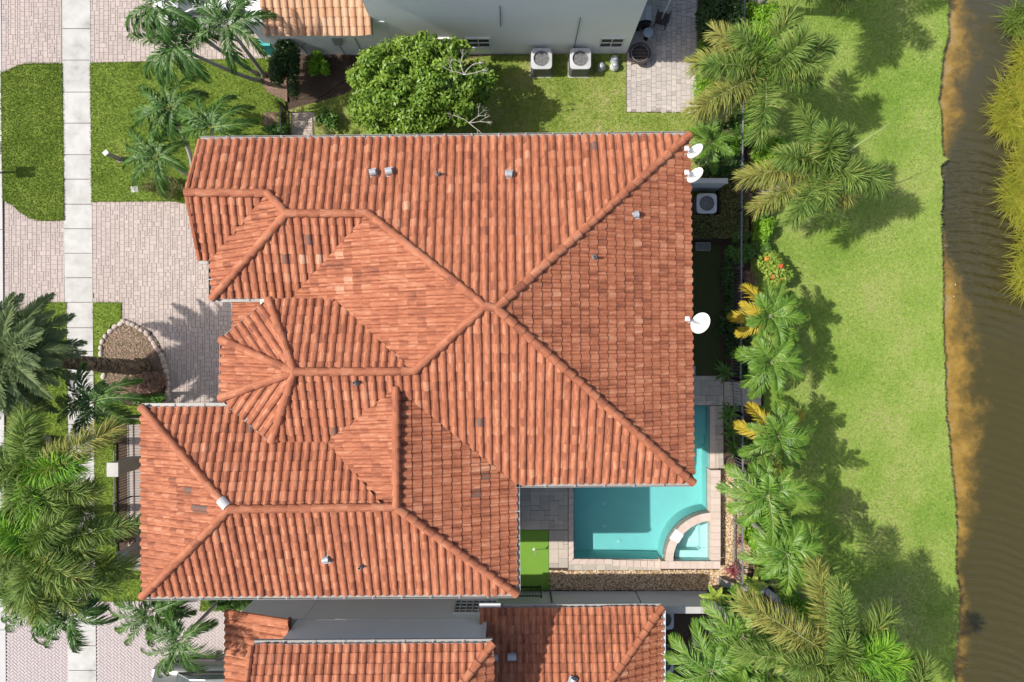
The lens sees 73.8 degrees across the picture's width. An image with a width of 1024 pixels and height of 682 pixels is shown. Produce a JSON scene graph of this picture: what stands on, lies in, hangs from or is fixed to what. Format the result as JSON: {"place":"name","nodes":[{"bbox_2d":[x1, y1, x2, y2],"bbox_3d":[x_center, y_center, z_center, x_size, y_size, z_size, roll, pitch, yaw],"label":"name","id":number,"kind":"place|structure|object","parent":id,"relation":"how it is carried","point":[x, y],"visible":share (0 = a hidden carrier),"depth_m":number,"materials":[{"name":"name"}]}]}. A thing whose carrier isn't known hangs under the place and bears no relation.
{"place":"outdoors","nodes":[
{"label":"outdoors","id":0,"kind":"place"},
{"bbox_2d":[0,61,64,221],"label":"verge lawn","id":1,"kind":"structure","parent":0,"point":[31,123],"depth_m":28.96,"materials":[{"name":"green plant"}]},
{"bbox_2d":[6,302,67,607],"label":"verge lawn","id":2,"kind":"structure","parent":0,"point":[56,430],"depth_m":28.96,"materials":[{"name":"green plant"}]},
{"bbox_2d":[62,0,96,681],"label":"sidewalk","id":3,"kind":"structure","parent":0,"point":[78,258],"depth_m":28.99,"materials":[{"name":"concrete"}]},
{"bbox_2d":[92,301,141,424],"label":"front lawn","id":4,"kind":"structure","parent":0,"point":[107,315],"depth_m":28.96,"materials":[{"name":"green plant"}]},
{"bbox_2d":[5,201,232,402],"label":"driveway","id":5,"kind":"structure","parent":0,"point":[150,271],"depth_m":29.00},
{"bbox_2d":[6,600,236,681],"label":"herringbone driveway","id":6,"kind":"structure","parent":0,"point":[32,660],"depth_m":29.00,"materials":[{"name":"brick"}]},
{"bbox_2d":[152,655,225,681],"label":"parked car","id":7,"kind":"object","parent":6,"relation":"on","point":[214,674],"visible":0.41,"depth_m":28.00,"materials":[{"name":"white paint"}]},
{"bbox_2d":[93,425,149,601],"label":"front lawn","id":8,"kind":"structure","parent":0,"point":[102,460],"depth_m":28.96,"materials":[{"name":"green plant"}]},
{"bbox_2d":[107,456,140,476],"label":"gate pier","id":9,"kind":"structure","parent":0,"point":[117,468],"depth_m":27.70,"materials":[{"name":"beige paint"}]},
{"bbox_2d":[116,540,141,565],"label":"gate pier","id":10,"kind":"structure","parent":0,"point":[135,547],"depth_m":27.79,"materials":[{"name":"beige paint"}]},
{"bbox_2d":[127,423,141,571],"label":"entry path","id":11,"kind":"structure","parent":0,"point":[134,450],"depth_m":29.01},
{"bbox_2d":[112,422,131,545],"bbox_3d":[-16.223,5.853,28.335,0.083,1.330,4.962,0,90,0],"label":"metal fence","id":12,"kind":"object","parent":11,"relation":"on","point":[128,492],"visible":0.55,"depth_m":28.36,"materials":[{"name":"black metal"}]},
{"bbox_2d":[2,0,268,71],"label":"neighbour driveway","id":13,"kind":"structure","parent":0,"point":[31,30],"depth_m":29.00,"materials":[{"name":"brick"}]},
{"bbox_2d":[153,0,253,33],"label":"parked car","id":14,"kind":"object","parent":13,"relation":"on","point":[185,8],"visible":0.12,"depth_m":27.71,"materials":[{"name":"white paint"}]},
{"bbox_2d":[88,56,287,202],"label":"front lawn","id":15,"kind":"structure","parent":0,"point":[116,97],"depth_m":28.96,"materials":[{"name":"green plant"}]},
{"bbox_2d":[122,121,190,198],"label":"christmas palm","id":16,"kind":"object","parent":15,"relation":"on","point":[160,179],"visible":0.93,"depth_m":25.75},
{"bbox_2d":[131,69,209,164],"bbox_3d":[-12.793,-8.794,27.009,3.046,4.214,2.656,-26,90,0],"label":"christmas palm","id":17,"kind":"object","parent":15,"relation":"on","point":[153,98],"visible":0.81,"depth_m":25.20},
{"bbox_2d":[124,0,260,76],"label":"christmas palm","id":18,"kind":"object","parent":15,"relation":"on","point":[152,14],"visible":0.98,"depth_m":23.24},
{"bbox_2d":[126,11,262,88],"bbox_3d":[-11.951,-10.330,26.185,3.321,5.829,2.946,0,90,0],"label":"christmas palm","id":19,"kind":"object","parent":15,"relation":"on","point":[165,54],"visible":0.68,"depth_m":23.68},
{"bbox_2d":[174,92,259,143],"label":"christmas palm","id":20,"kind":"object","parent":15,"relation":"on","point":[211,116],"visible":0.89,"depth_m":24.47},
{"bbox_2d":[188,0,277,77],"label":"christmas palm","id":21,"kind":"object","parent":15,"relation":"on","point":[217,17],"visible":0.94,"depth_m":23.58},
{"bbox_2d":[261,122,289,134],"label":"shrub","id":22,"kind":"object","parent":15,"relation":"on","point":[273,129],"visible":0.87,"depth_m":28.35,"materials":[{"name":"green plant"}]},
{"bbox_2d":[199,600,231,611],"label":"side lawn","id":23,"kind":"structure","parent":0,"point":[204,606],"depth_m":28.96,"materials":[{"name":"green plant"}]},
{"bbox_2d":[140,602,225,677],"bbox_3d":[-11.838,10.883,26.543,3.181,5.065,2.622,0,90,0],"label":"christmas palm","id":24,"kind":"object","parent":23,"relation":"on","point":[171,638],"visible":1,"depth_m":24.31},
{"bbox_2d":[206,600,252,612],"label":"shrub","id":25,"kind":"object","parent":23,"relation":"on","point":[238,605],"visible":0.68,"depth_m":28.30,"materials":[{"name":"green plant"}]},
{"bbox_2d":[292,112,314,134],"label":"side path","id":26,"kind":"structure","parent":0,"point":[306,115],"depth_m":28.95,"materials":[{"name":"beige stone"}]},
{"bbox_2d":[3,0,797,639],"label":"ground","id":27,"kind":"structure","parent":0,"point":[335,92],"depth_m":29.05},
{"bbox_2d":[0,0,6,681],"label":"kerb","id":28,"kind":"structure","parent":27,"relation":"on","point":[3,654],"depth_m":28.99,"materials":[{"name":"concrete"}]},
{"bbox_2d":[1,589,85,644],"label":"christmas palm","id":29,"kind":"object","parent":27,"relation":"on","point":[15,618],"visible":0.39,"depth_m":24.44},
{"bbox_2d":[0,400,131,534],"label":"foxtail palm","id":30,"kind":"object","parent":27,"relation":"on","point":[35,473],"visible":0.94,"depth_m":22.87,"materials":[{"name":"plant"}]},
{"bbox_2d":[0,474,140,608],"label":"foxtail palm","id":31,"kind":"object","parent":27,"relation":"on","point":[40,553],"visible":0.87,"depth_m":23.17,"materials":[{"name":"plant"}]},
{"bbox_2d":[0,529,141,628],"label":"foxtail palm","id":32,"kind":"object","parent":27,"relation":"on","point":[68,604],"visible":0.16,"depth_m":24.08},
{"bbox_2d":[32,587,118,652],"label":"christmas palm","id":33,"kind":"object","parent":27,"relation":"on","point":[89,610],"visible":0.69,"depth_m":24.53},
{"bbox_2d":[55,361,151,437],"bbox_3d":[-14.813,2.384,26.499,3.511,5.153,2.842,19,90,0],"label":"christmas palm","id":34,"kind":"object","parent":27,"relation":"on","point":[102,402],"visible":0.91,"depth_m":24.33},
{"bbox_2d":[98,319,170,402],"bbox_3d":[-16.029,0.890,28.944,3.094,0.237,3.674,0,90,0],"label":"planting bed","id":35,"kind":"object","parent":27,"relation":"on","point":[126,339],"visible":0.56,"depth_m":28.94,"materials":[{"name":"gravel"}]},
{"bbox_2d":[0,292,153,418],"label":"date palm","id":36,"kind":"object","parent":35,"relation":"on","point":[33,347],"visible":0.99,"depth_m":23.12,"materials":[{"name":"plant"}]},
{"bbox_2d":[124,370,165,394],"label":"shrub","id":37,"kind":"object","parent":35,"relation":"on","point":[154,382],"visible":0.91,"depth_m":28.40,"materials":[{"name":"plant"}]},
{"bbox_2d":[107,580,197,646],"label":"christmas palm","id":38,"kind":"object","parent":27,"relation":"on","point":[159,609],"visible":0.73,"depth_m":24.79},
{"bbox_2d":[139,176,184,199],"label":"hedge","id":39,"kind":"object","parent":27,"relation":"on","point":[175,184],"visible":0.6,"depth_m":28.53,"materials":[{"name":"green plant"}]},
{"bbox_2d":[262,71,287,101],"bbox_3d":[-9.987,-10.962,29.005,1.494,0.110,1.047,27,90,0],"label":"tan bed","id":40,"kind":"object","parent":27,"relation":"on","point":[284,94],"visible":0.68,"depth_m":28.95,"materials":[{"name":"beige soil"}]},
{"bbox_2d":[287,54,351,99],"bbox_3d":[-8.223,-11.330,29.030,2.872,0.060,2.128,0,90,0],"label":"mulch bed","id":41,"kind":"object","parent":27,"relation":"on","point":[316,86],"visible":0.65,"depth_m":29.00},
{"bbox_2d":[266,39,301,101],"bbox_3d":[-9.207,-11.140,27.983,1.284,2.108,2.746,0,90,0],"label":"shrub","id":42,"kind":"object","parent":41,"relation":"on","point":[284,61],"visible":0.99,"depth_m":27.42,"materials":[{"name":"green plant"}]},
{"bbox_2d":[306,50,330,76],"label":"shrub","id":43,"kind":"object","parent":41,"relation":"on","point":[315,61],"visible":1,"depth_m":28.18,"materials":[{"name":"green plant"}]},
{"bbox_2d":[315,108,339,131],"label":"shrub","id":44,"kind":"object","parent":27,"relation":"on","point":[321,118],"visible":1,"depth_m":28.40,"materials":[{"name":"green plant"}]},
{"bbox_2d":[137,131,696,600],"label":"tiled house","id":45,"kind":"structure","parent":27,"relation":"on","point":[437,353],"depth_m":22.11,"materials":[{"name":"tile"}]},
{"bbox_2d":[685,313,709,333],"bbox_3d":[6.135,-0.595,22.748,0.824,0.567,0.696,0,90,0],"label":"satellite dish","id":46,"kind":"object","parent":45,"relation":"attached to","point":[700,322],"visible":1,"depth_m":22.66,"materials":[{"name":"white paint"}]},
{"bbox_2d":[345,29,497,133],"bbox_3d":[-3.552,-9.663,26.658,6.132,4.834,4.297,0,90,0],"label":"broadleaf tree","id":47,"kind":"object","parent":27,"relation":"on","point":[407,103],"visible":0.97,"depth_m":25.25,"materials":[{"name":"green plant"}]},
{"bbox_2d":[224,591,665,681],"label":"tiled house","id":48,"kind":"structure","parent":27,"relation":"on","point":[584,636],"depth_m":25.32,"materials":[{"name":"tile"}]},
{"bbox_2d":[452,599,497,613],"bbox_3d":[-1.447,10.610,27.250,1.750,1.350,0.100,0,90,0],"label":"window","id":49,"kind":"structure","parent":48,"relation":"in","point":[466,606],"depth_m":27.37,"materials":[{"name":"white paint"}]},
{"bbox_2d":[245,0,670,54],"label":"pale house","id":50,"kind":"structure","parent":27,"relation":"on","point":[350,27],"depth_m":25.89,"materials":[{"name":"paint"}]},
{"bbox_2d":[465,37,490,48],"bbox_3d":[-1.376,-12.173,27.820,1.000,0.860,0.100,0,90,0],"label":"window","id":51,"kind":"structure","parent":50,"relation":"in","point":[484,42],"depth_m":27.80,"materials":[{"name":"white paint"}]},
{"bbox_2d":[598,37,625,48],"bbox_3d":[4.067,-12.173,27.820,1.000,0.900,0.100,0,90,0],"label":"window","id":52,"kind":"structure","parent":50,"relation":"in","point":[605,42],"depth_m":27.80,"materials":[{"name":"glass"}]},
{"bbox_2d":[520,530,548,589],"bbox_3d":[0.532,9.330,29.020,2.085,0.080,2.553,0,90,0],"label":"putting green","id":53,"kind":"object","parent":27,"relation":"on","point":[534,570],"visible":0.56,"depth_m":28.98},
{"bbox_2d":[530,48,551,77],"bbox_3d":[1.214,-11.638,28.545,0.890,0.990,0.890,0,90,0],"label":"air conditioner","id":54,"kind":"object","parent":27,"relation":"on","point":[540,62],"visible":1,"depth_m":28.13,"materials":[{"name":"grey paint"}]},
{"bbox_2d":[568,48,590,77],"bbox_3d":[2.819,-11.638,28.545,0.890,0.990,0.890,0,90,0],"label":"air conditioner","id":55,"kind":"object","parent":27,"relation":"on","point":[579,63],"visible":1,"depth_m":28.13,"materials":[{"name":"grey paint"}]},
{"bbox_2d":[520,366,722,569],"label":"pool deck","id":56,"kind":"structure","parent":27,"relation":"on","point":[543,508],"depth_m":28.99,"materials":[{"name":"stone"}]},
{"bbox_2d":[568,401,714,567],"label":"swimming pool","id":57,"kind":"structure","parent":27,"relation":"in","point":[619,522],"depth_m":30.15,"materials":[{"name":"liquid"}]},
{"bbox_2d":[657,467,720,568],"bbox_3d":[7.498,7.489,29.363,2.491,1.574,4.138,0,90,0],"label":"spa","id":58,"kind":"object","parent":57,"relation":"on","point":[690,537],"visible":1,"depth_m":28.70,"materials":[{"name":"stone"}]},
{"bbox_2d":[636,591,720,613],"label":"garden wall","id":59,"kind":"structure","parent":27,"relation":"on","point":[679,602],"depth_m":27.97,"materials":[{"name":"grey paint"}]},
{"bbox_2d":[691,37,713,98],"bbox_3d":[7.950,-11.257,28.504,0.906,1.072,2.960,0,90,0],"label":"shrub","id":60,"kind":"object","parent":27,"relation":"on","point":[702,84],"visible":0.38,"depth_m":28.22,"materials":[{"name":"green plant"}]},
{"bbox_2d":[691,193,716,215],"bbox_3d":[8.026,-5.670,28.545,0.850,0.990,0.850,0,90,0],"label":"air conditioner","id":61,"kind":"object","parent":27,"relation":"on","point":[704,203],"visible":0.93,"depth_m":28.13,"materials":[{"name":"grey paint"}]},
{"bbox_2d":[690,245,719,374],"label":"court turf","id":62,"kind":"structure","parent":27,"relation":"on","point":[705,266],"depth_m":28.99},
{"bbox_2d":[691,178,727,191],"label":"screen wall","id":63,"kind":"structure","parent":27,"relation":"on","point":[707,184],"depth_m":27.66,"materials":[{"name":"grey paint"}]},
{"bbox_2d":[684,116,741,174],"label":"king palm","id":64,"kind":"object","parent":27,"relation":"on","point":[708,132],"visible":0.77,"depth_m":27.15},
{"bbox_2d":[694,0,745,54],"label":"hedge","id":65,"kind":"object","parent":27,"relation":"on","point":[727,11],"visible":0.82,"depth_m":27.27,"materials":[{"name":"green plant"}]},
{"bbox_2d":[697,150,743,180],"bbox_3d":[8.526,-7.278,28.347,2.127,1.379,1.299,0,90,0],"label":"shrub","id":66,"kind":"object","parent":27,"relation":"on","point":[725,169],"visible":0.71,"depth_m":27.93,"materials":[{"name":"green plant"}]},
{"bbox_2d":[714,359,737,383],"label":"ginger plant","id":67,"kind":"object","parent":27,"relation":"on","point":[724,371],"visible":1,"depth_m":28.51,"materials":[{"name":"green plant"}]},
{"bbox_2d":[720,258,735,302],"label":"shrub","id":68,"kind":"object","parent":27,"relation":"on","point":[727,276],"visible":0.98,"depth_m":28.19,"materials":[{"name":"green plant"}]},
{"bbox_2d":[718,402,739,423],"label":"ginger plant","id":69,"kind":"object","parent":27,"relation":"on","point":[728,413],"visible":0.98,"depth_m":28.47,"materials":[{"name":"green plant"}]},
{"bbox_2d":[666,613,805,681],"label":"mulch bed","id":70,"kind":"object","parent":27,"relation":"on","point":[682,623],"depth_m":29.00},
{"bbox_2d":[663,617,751,681],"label":"christmas palm","id":71,"kind":"object","parent":70,"relation":"on","point":[724,666],"visible":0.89,"depth_m":24.40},
{"bbox_2d":[722,625,809,681],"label":"christmas palm","id":72,"kind":"object","parent":70,"relation":"on","point":[763,677],"visible":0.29,"depth_m":24.61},
{"bbox_2d":[833,646,937,681],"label":"foxtail palm","id":73,"kind":"object","parent":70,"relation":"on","point":[919,671],"visible":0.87,"depth_m":22.81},
{"bbox_2d":[724,0,748,381],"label":"mulch bed","id":74,"kind":"object","parent":27,"relation":"on","point":[727,243],"visible":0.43,"depth_m":29.00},
{"bbox_2d":[689,182,749,240],"bbox_3d":[8.384,-5.413,28.545,2.946,0.910,2.384,0,90,0],"label":"hedge","id":75,"kind":"object","parent":74,"relation":"on","point":[722,223],"visible":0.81,"depth_m":28.22,"materials":[{"name":"green plant"}]},
{"bbox_2d":[716,299,735,336],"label":"shrub","id":76,"kind":"object","parent":74,"relation":"on","point":[725,326],"visible":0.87,"depth_m":28.22,"materials":[{"name":"green plant"}]},
{"bbox_2d":[723,335,751,365],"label":"shrub","id":77,"kind":"object","parent":74,"relation":"on","point":[731,343],"visible":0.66,"depth_m":28.23,"materials":[{"name":"green plant"}]},
{"bbox_2d":[730,0,745,585],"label":"metal fence","id":78,"kind":"object","parent":74,"relation":"on","point":[740,370],"visible":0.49,"depth_m":27.81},
{"bbox_2d":[723,241,756,264],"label":"shrub","id":79,"kind":"object","parent":74,"relation":"on","point":[749,252],"visible":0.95,"depth_m":28.10,"materials":[{"name":"green plant"}]},
{"bbox_2d":[748,0,858,18],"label":"foxtail palm","id":80,"kind":"object","parent":74,"relation":"on","point":[839,3],"visible":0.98,"depth_m":23.76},
{"bbox_2d":[698,583,786,681],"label":"christmas palm","id":81,"kind":"object","parent":27,"relation":"on","point":[737,623],"visible":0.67,"depth_m":24.34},
{"bbox_2d":[734,431,766,462],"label":"shrub","id":82,"kind":"object","parent":27,"relation":"on","point":[746,439],"visible":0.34,"depth_m":28.32,"materials":[{"name":"green plant"}]},
{"bbox_2d":[738,514,767,552],"bbox_3d":[10.158,7.964,28.461,1.335,1.150,1.636,-43,90,0],"label":"shrub","id":83,"kind":"object","parent":27,"relation":"on","point":[747,534],"visible":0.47,"depth_m":28.15,"materials":[{"name":"green plant"}]},
{"bbox_2d":[737,565,769,598],"bbox_3d":[10.054,10.067,28.509,1.183,1.023,1.181,-30,90,0],"label":"bird of paradise","id":84,"kind":"object","parent":27,"relation":"on","point":[756,584],"visible":0.9,"depth_m":28.19,"materials":[{"name":"green plant"}]},
{"bbox_2d":[717,576,802,635],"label":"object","id":85,"kind":"structure","parent":27,"relation":"on","point":[727,583],"depth_m":28.62,"materials":[{"name":"concrete"}]},
{"bbox_2d":[679,1,841,150],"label":"foxtail palm","id":86,"kind":"object","parent":27,"relation":"on","point":[758,52],"visible":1,"depth_m":22.64,"materials":[{"name":"plant"}]},
{"bbox_2d":[751,241,771,257],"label":"shrub","id":87,"kind":"object","parent":27,"relation":"on","point":[759,248],"visible":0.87,"depth_m":28.23,"materials":[{"name":"green plant"}]},
{"bbox_2d":[743,0,781,30],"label":"shrub","id":88,"kind":"object","parent":27,"relation":"on","point":[762,14],"visible":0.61,"depth_m":28.07,"materials":[{"name":"green plant"}]},
{"bbox_2d":[751,216,776,245],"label":"shrub","id":89,"kind":"object","parent":27,"relation":"on","point":[764,228],"visible":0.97,"depth_m":28.16,"materials":[{"name":"green plant"}]},
{"bbox_2d":[726,279,807,348],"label":"king palm","id":90,"kind":"object","parent":27,"relation":"on","point":[782,309],"visible":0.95,"depth_m":25.17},
{"bbox_2d":[730,326,805,399],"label":"king palm","id":91,"kind":"object","parent":27,"relation":"on","point":[766,352],"visible":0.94,"depth_m":25.14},
{"bbox_2d":[749,136,788,173],"bbox_3d":[10.621,-7.669,28.319,1.641,1.435,1.708,0,90,0],"label":"shrub","id":92,"kind":"object","parent":27,"relation":"on","point":[762,154],"visible":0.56,"depth_m":27.92,"materials":[{"name":"green plant"}]},
{"bbox_2d":[715,455,823,548],"bbox_3d":[8.746,5.365,26.006,3.544,6.190,2.741,38,90,0],"label":"christmas palm","id":93,"kind":"object","parent":27,"relation":"on","point":[765,486],"visible":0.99,"depth_m":23.42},
{"bbox_2d":[732,401,815,476],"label":"king palm","id":94,"kind":"object","parent":27,"relation":"on","point":[770,428],"visible":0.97,"depth_m":25.16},
{"bbox_2d":[737,505,835,599],"bbox_3d":[9.620,7.442,26.235,3.228,5.724,3.208,-23,90,0],"label":"christmas palm","id":95,"kind":"object","parent":27,"relation":"on","point":[785,568],"visible":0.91,"depth_m":23.75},
{"bbox_2d":[778,590,817,619],"bbox_3d":[11.955,11.132,28.717,1.779,0.645,1.204,15,90,0],"label":"shrub","id":96,"kind":"object","parent":27,"relation":"on","point":[801,607],"visible":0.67,"depth_m":28.57,"materials":[{"name":"green plant"}]},
{"bbox_2d":[725,555,915,681],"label":"foxtail palm","id":97,"kind":"object","parent":27,"relation":"on","point":[823,656],"visible":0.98,"depth_m":22.75,"materials":[{"name":"plant"}]},
{"bbox_2d":[279,53,720,198],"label":"side lawn","id":98,"kind":"structure","parent":0,"point":[559,100],"depth_m":28.96,"materials":[{"name":"green plant"}]},
{"bbox_2d":[549,462,750,590],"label":"gravel","id":99,"kind":"structure","parent":0,"point":[624,574],"depth_m":29.01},
{"bbox_2d":[698,585,732,605],"bbox_3d":[8.340,10.573,28.394,1.200,1.253,1.096,42,90,0],"label":"bird of paradise","id":100,"kind":"object","parent":99,"relation":"on","point":[718,597],"visible":0.81,"depth_m":27.95,"materials":[{"name":"green plant"}]},
{"bbox_2d":[626,0,696,112],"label":"neighbour patio","id":101,"kind":"structure","parent":0,"point":[658,81],"depth_m":28.99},
{"bbox_2d":[629,42,650,64],"bbox_3d":[5.362,-12.055,28.762,0.920,0.496,0.920,0,90,0],"label":"fire pit","id":102,"kind":"object","parent":101,"relation":"on","point":[639,52],"visible":1,"depth_m":28.59,"materials":[{"name":"brown metal"}]},
{"bbox_2d":[636,5,654,30],"bbox_3d":[5.558,-13.466,28.440,0.644,1.020,0.600,0,90,0],"label":"barbecue grill","id":103,"kind":"object","parent":101,"relation":"on","point":[645,20],"visible":0.83,"depth_m":28.01,"materials":[{"name":"black metal"}]},
{"bbox_2d":[724,382,760,405],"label":"garden path","id":104,"kind":"structure","parent":0,"point":[728,395],"depth_m":28.99,"materials":[{"name":"concrete"}]},
{"bbox_2d":[749,0,960,681],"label":"lake lawn","id":105,"kind":"structure","parent":0,"point":[890,563],"depth_m":28.96,"materials":[{"name":"green plant"}]},
{"bbox_2d":[754,250,794,287],"bbox_3d":[10.784,-2.946,28.266,1.340,1.538,1.670,-32,90,0],"label":"shrub","id":106,"kind":"object","parent":105,"relation":"on","point":[771,265],"visible":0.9,"depth_m":27.79,"materials":[{"name":"green plant"}]},
{"bbox_2d":[730,97,894,236],"bbox_3d":[10.550,-5.628,25.566,4.931,7.106,4.865,39,90,0],"label":"foxtail palm","id":107,"kind":"object","parent":105,"relation":"on","point":[820,160],"visible":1,"depth_m":23.34,"materials":[{"name":"plant"}]},
{"bbox_2d":[773,11,935,615],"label":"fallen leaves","id":108,"kind":"object","parent":105,"relation":"on","point":[871,306],"visible":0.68,"depth_m":28.92,"materials":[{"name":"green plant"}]},
{"bbox_2d":[937,0,1023,681],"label":"canal water","id":109,"kind":"structure","parent":0,"point":[983,327],"depth_m":29.42,"materials":[{"name":"liquid"}]},
{"bbox_2d":[977,26,1023,156],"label":"reed clump","id":110,"kind":"object","parent":109,"relation":"in","point":[1008,112],"visible":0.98,"depth_m":28.79,"materials":[{"name":"plant"}]},
{"bbox_2d":[986,124,1023,239],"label":"reed clump","id":111,"kind":"object","parent":109,"relation":"in","point":[1013,195],"visible":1,"depth_m":28.78,"materials":[{"name":"plant"}]},
{"bbox_2d":[992,0,1023,44],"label":"reed clump","id":112,"kind":"object","parent":109,"relation":"in","point":[1016,20],"visible":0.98,"depth_m":28.87,"materials":[{"name":"plant"}]},
{"bbox_2d":[997,219,1023,305],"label":"reed clump","id":113,"kind":"object","parent":109,"relation":"in","point":[1017,280],"visible":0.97,"depth_m":28.88,"materials":[{"name":"plant"}]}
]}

